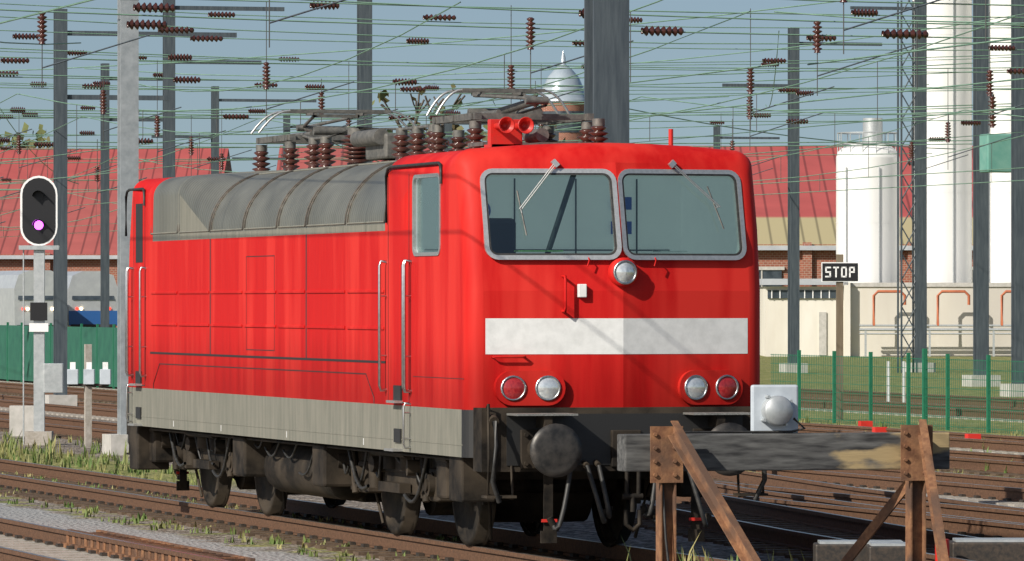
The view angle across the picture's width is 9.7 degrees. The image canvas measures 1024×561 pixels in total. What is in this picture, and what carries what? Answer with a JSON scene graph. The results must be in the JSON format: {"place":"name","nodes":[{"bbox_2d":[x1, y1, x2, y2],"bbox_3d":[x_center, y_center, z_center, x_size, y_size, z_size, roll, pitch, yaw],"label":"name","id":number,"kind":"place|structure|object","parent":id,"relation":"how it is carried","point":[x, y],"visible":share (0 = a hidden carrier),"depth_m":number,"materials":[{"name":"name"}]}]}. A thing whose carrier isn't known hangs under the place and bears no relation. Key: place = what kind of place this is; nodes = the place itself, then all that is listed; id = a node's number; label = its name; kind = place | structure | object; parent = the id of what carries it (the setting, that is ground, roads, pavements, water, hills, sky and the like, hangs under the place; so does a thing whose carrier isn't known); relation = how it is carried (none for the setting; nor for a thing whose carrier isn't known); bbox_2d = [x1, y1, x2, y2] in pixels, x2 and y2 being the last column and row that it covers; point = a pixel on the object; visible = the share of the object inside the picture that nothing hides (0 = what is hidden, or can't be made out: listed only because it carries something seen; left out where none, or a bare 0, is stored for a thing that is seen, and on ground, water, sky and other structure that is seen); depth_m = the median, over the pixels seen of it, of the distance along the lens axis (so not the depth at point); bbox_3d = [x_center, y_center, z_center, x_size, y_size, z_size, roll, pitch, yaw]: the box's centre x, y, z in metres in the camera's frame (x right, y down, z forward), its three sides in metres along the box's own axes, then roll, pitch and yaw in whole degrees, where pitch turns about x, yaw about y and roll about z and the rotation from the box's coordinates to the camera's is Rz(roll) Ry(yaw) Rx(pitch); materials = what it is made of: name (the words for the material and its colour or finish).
{"place":"outdoors","nodes":[
{"label":"outdoors","id":0,"kind":"place"},
{"bbox_2d":[0,179,144,327],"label":"building","id":1,"kind":"structure","parent":0,"point":[83,251],"depth_m":405.46,"materials":[{"name":"metal"}]},
{"bbox_2d":[0,517,227,560],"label":"track","id":2,"kind":"structure","parent":0,"point":[23,541],"depth_m":63.88,"materials":[{"name":"metal"}]},
{"bbox_2d":[57,529,254,560],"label":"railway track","id":3,"kind":"structure","parent":2,"relation":"on","point":[176,547],"depth_m":62.15,"materials":[{"name":"orange metal"}]},
{"bbox_2d":[0,148,231,178],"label":"building roof","id":4,"kind":"structure","parent":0,"point":[12,171],"depth_m":487.59,"materials":[{"name":"metal"}]},
{"bbox_2d":[0,0,972,172],"label":"sky","id":5,"kind":"structure","parent":0,"point":[540,55],"materials":[{"name":"blue"}]},
{"bbox_2d":[0,355,1023,560],"bbox_3d":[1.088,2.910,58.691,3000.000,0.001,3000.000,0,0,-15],"label":"ground","id":6,"kind":"structure","parent":0,"point":[60,516],"depth_m":79.53,"materials":[{"name":"gravel"}]},
{"bbox_2d":[0,122,52,147],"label":"tree","id":7,"kind":"object","parent":6,"relation":"on","point":[39,131],"visible":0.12,"depth_m":564.33,"materials":[{"name":"green plant"}]},
{"bbox_2d":[0,270,52,325],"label":"train","id":8,"kind":"object","parent":6,"relation":"on","point":[11,297],"visible":0.51,"depth_m":335.11,"materials":[{"name":"silver metal"}]},
{"bbox_2d":[19,176,63,444],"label":"railway signal","id":9,"kind":"object","parent":6,"relation":"on","point":[38,211],"visible":0.97,"depth_m":112.72,"materials":[{"name":"white metal"}]},
{"bbox_2d":[7,322,114,388],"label":"fence","id":10,"kind":"object","parent":6,"relation":"on","point":[81,325],"visible":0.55,"depth_m":186.93,"materials":[{"name":"green metal"}]},
{"bbox_2d":[0,325,116,386],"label":"fence panel","id":11,"kind":"object","parent":10,"relation":"attached to","point":[104,343],"depth_m":189.05,"materials":[{"name":"green metal"}]},
{"bbox_2d":[67,344,110,447],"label":"track phone posts","id":12,"kind":"object","parent":6,"relation":"on","point":[88,377],"visible":1,"depth_m":110.68,"materials":[{"name":"concrete"}]},
{"bbox_2d":[67,271,116,327],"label":"train","id":13,"kind":"object","parent":6,"relation":"on","point":[83,297],"visible":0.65,"depth_m":344.91,"materials":[{"name":"silver metal"}]},
{"bbox_2d":[0,459,734,560],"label":"railway track","id":14,"kind":"structure","parent":6,"relation":"on","point":[375,537],"depth_m":70.94,"materials":[{"name":"brown metal"}]},
{"bbox_2d":[125,88,767,546],"bbox_3d":[-1.197,0.378,66.810,3.150,4.758,18.270,0,0,-15],"label":"locomotive","id":15,"kind":"object","parent":14,"relation":"on","point":[477,338],"visible":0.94,"depth_m":61.36,"materials":[{"name":"red metal"}]},
{"bbox_2d":[276,146,467,169],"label":"building roof","id":16,"kind":"structure","parent":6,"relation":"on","point":[337,153],"depth_m":357.37,"materials":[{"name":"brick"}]},
{"bbox_2d":[386,122,427,138],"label":"tree","id":17,"kind":"object","parent":6,"relation":"on","point":[408,125],"visible":0.01,"depth_m":468.72,"materials":[{"name":"green plant"}]},
{"bbox_2d":[372,83,483,142],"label":"tree","id":18,"kind":"object","parent":6,"relation":"on","point":[381,96],"visible":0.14,"depth_m":454.12,"materials":[{"name":"green plant"}]},
{"bbox_2d":[454,98,468,140],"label":"tree","id":19,"kind":"object","parent":6,"relation":"on","point":[456,109],"depth_m":476.65,"materials":[{"name":"green plant"}]},
{"bbox_2d":[452,101,555,142],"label":"tree","id":20,"kind":"object","parent":6,"relation":"on","point":[486,137],"depth_m":453.88,"materials":[{"name":"green plant"}]},
{"bbox_2d":[0,415,1020,560],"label":"weeds","id":21,"kind":"object","parent":6,"relation":"on","point":[49,452],"visible":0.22,"depth_m":93.92,"materials":[{"name":"green plant"}]},
{"bbox_2d":[0,411,1023,537],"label":"track","id":22,"kind":"structure","parent":6,"relation":"on","point":[65,428],"depth_m":73.81,"materials":[{"name":"brown metal"}]},
{"bbox_2d":[0,394,1023,506],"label":"track","id":23,"kind":"structure","parent":6,"relation":"on","point":[1003,491],"depth_m":86.50,"materials":[{"name":"metal"}]},
{"bbox_2d":[0,382,1023,477],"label":"track","id":24,"kind":"structure","parent":6,"relation":"on","point":[969,462],"depth_m":98.13,"materials":[{"name":"brown metal"}]},
{"bbox_2d":[0,379,1023,454],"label":"track","id":25,"kind":"structure","parent":6,"relation":"on","point":[1006,444],"depth_m":111.49,"materials":[{"name":"metal"}]},
{"bbox_2d":[9,361,1023,560],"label":"trackside clutter","id":26,"kind":"object","parent":6,"relation":"on","point":[992,549],"visible":0.57,"depth_m":58.74,"materials":[{"name":"grey"}]},
{"bbox_2d":[45,0,1023,520],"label":"catenary masts","id":27,"kind":"object","parent":6,"relation":"on","point":[607,60],"visible":0.51,"depth_m":169.89,"materials":[{"name":"paint"}]},
{"bbox_2d":[0,0,1023,236],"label":"catenary wires","id":28,"kind":"object","parent":27,"relation":"attached to","point":[266,84],"visible":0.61,"depth_m":137.11,"materials":[{"name":"grey"}]},
{"bbox_2d":[980,94,1010,172],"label":"mast transformer","id":29,"kind":"object","parent":27,"relation":"on","point":[1001,154],"visible":0.84,"depth_m":187.64,"materials":[{"name":"green metal"}]},
{"bbox_2d":[541,51,583,141],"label":"dome","id":30,"kind":"structure","parent":6,"relation":"on","point":[576,97],"depth_m":618.18,"materials":[{"name":"metal"}]},
{"bbox_2d":[617,385,949,560],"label":"buffer stop","id":31,"kind":"object","parent":6,"relation":"on","point":[773,439],"visible":1,"depth_m":53.60,"materials":[{"name":"brown wood"}]},
{"bbox_2d":[633,495,979,560],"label":"railway track","id":32,"kind":"structure","parent":6,"relation":"on","point":[769,528],"depth_m":69.19,"materials":[{"name":"black metal"}]},
{"bbox_2d":[821,254,858,420],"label":"stop sign","id":33,"kind":"object","parent":6,"relation":"on","point":[839,271],"visible":0.99,"depth_m":135.91,"materials":[{"name":"black metal"}]},
{"bbox_2d":[708,471,1023,537],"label":"railway track","id":34,"kind":"structure","parent":6,"relation":"on","point":[750,477],"depth_m":80.40,"materials":[{"name":"brown metal"}]},
{"bbox_2d":[759,0,1010,356],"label":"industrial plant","id":35,"kind":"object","parent":6,"relation":"on","point":[866,228],"depth_m":301.03,"materials":[{"name":"white"}]},
{"bbox_2d":[770,350,1023,434],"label":"fence","id":36,"kind":"object","parent":6,"relation":"on","point":[947,378],"visible":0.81,"depth_m":128.49,"materials":[{"name":"green metal"}]},
{"bbox_2d":[801,397,1023,422],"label":"track","id":37,"kind":"structure","parent":6,"relation":"on","point":[967,413],"depth_m":142.41,"materials":[{"name":"metal"}]},
{"bbox_2d":[801,388,1023,407],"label":"track","id":38,"kind":"structure","parent":6,"relation":"on","point":[973,401],"depth_m":157.99,"materials":[{"name":"metal"}]},
{"bbox_2d":[922,349,926,419],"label":"fence post","id":39,"kind":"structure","parent":6,"relation":"on","point":[924,381],"depth_m":127.07,"materials":[{"name":"green metal"}]},
{"bbox_2d":[702,146,972,286],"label":"building","id":40,"kind":"structure","parent":0,"point":[817,228],"depth_m":337.30,"materials":[{"name":"metal"}]}
]}

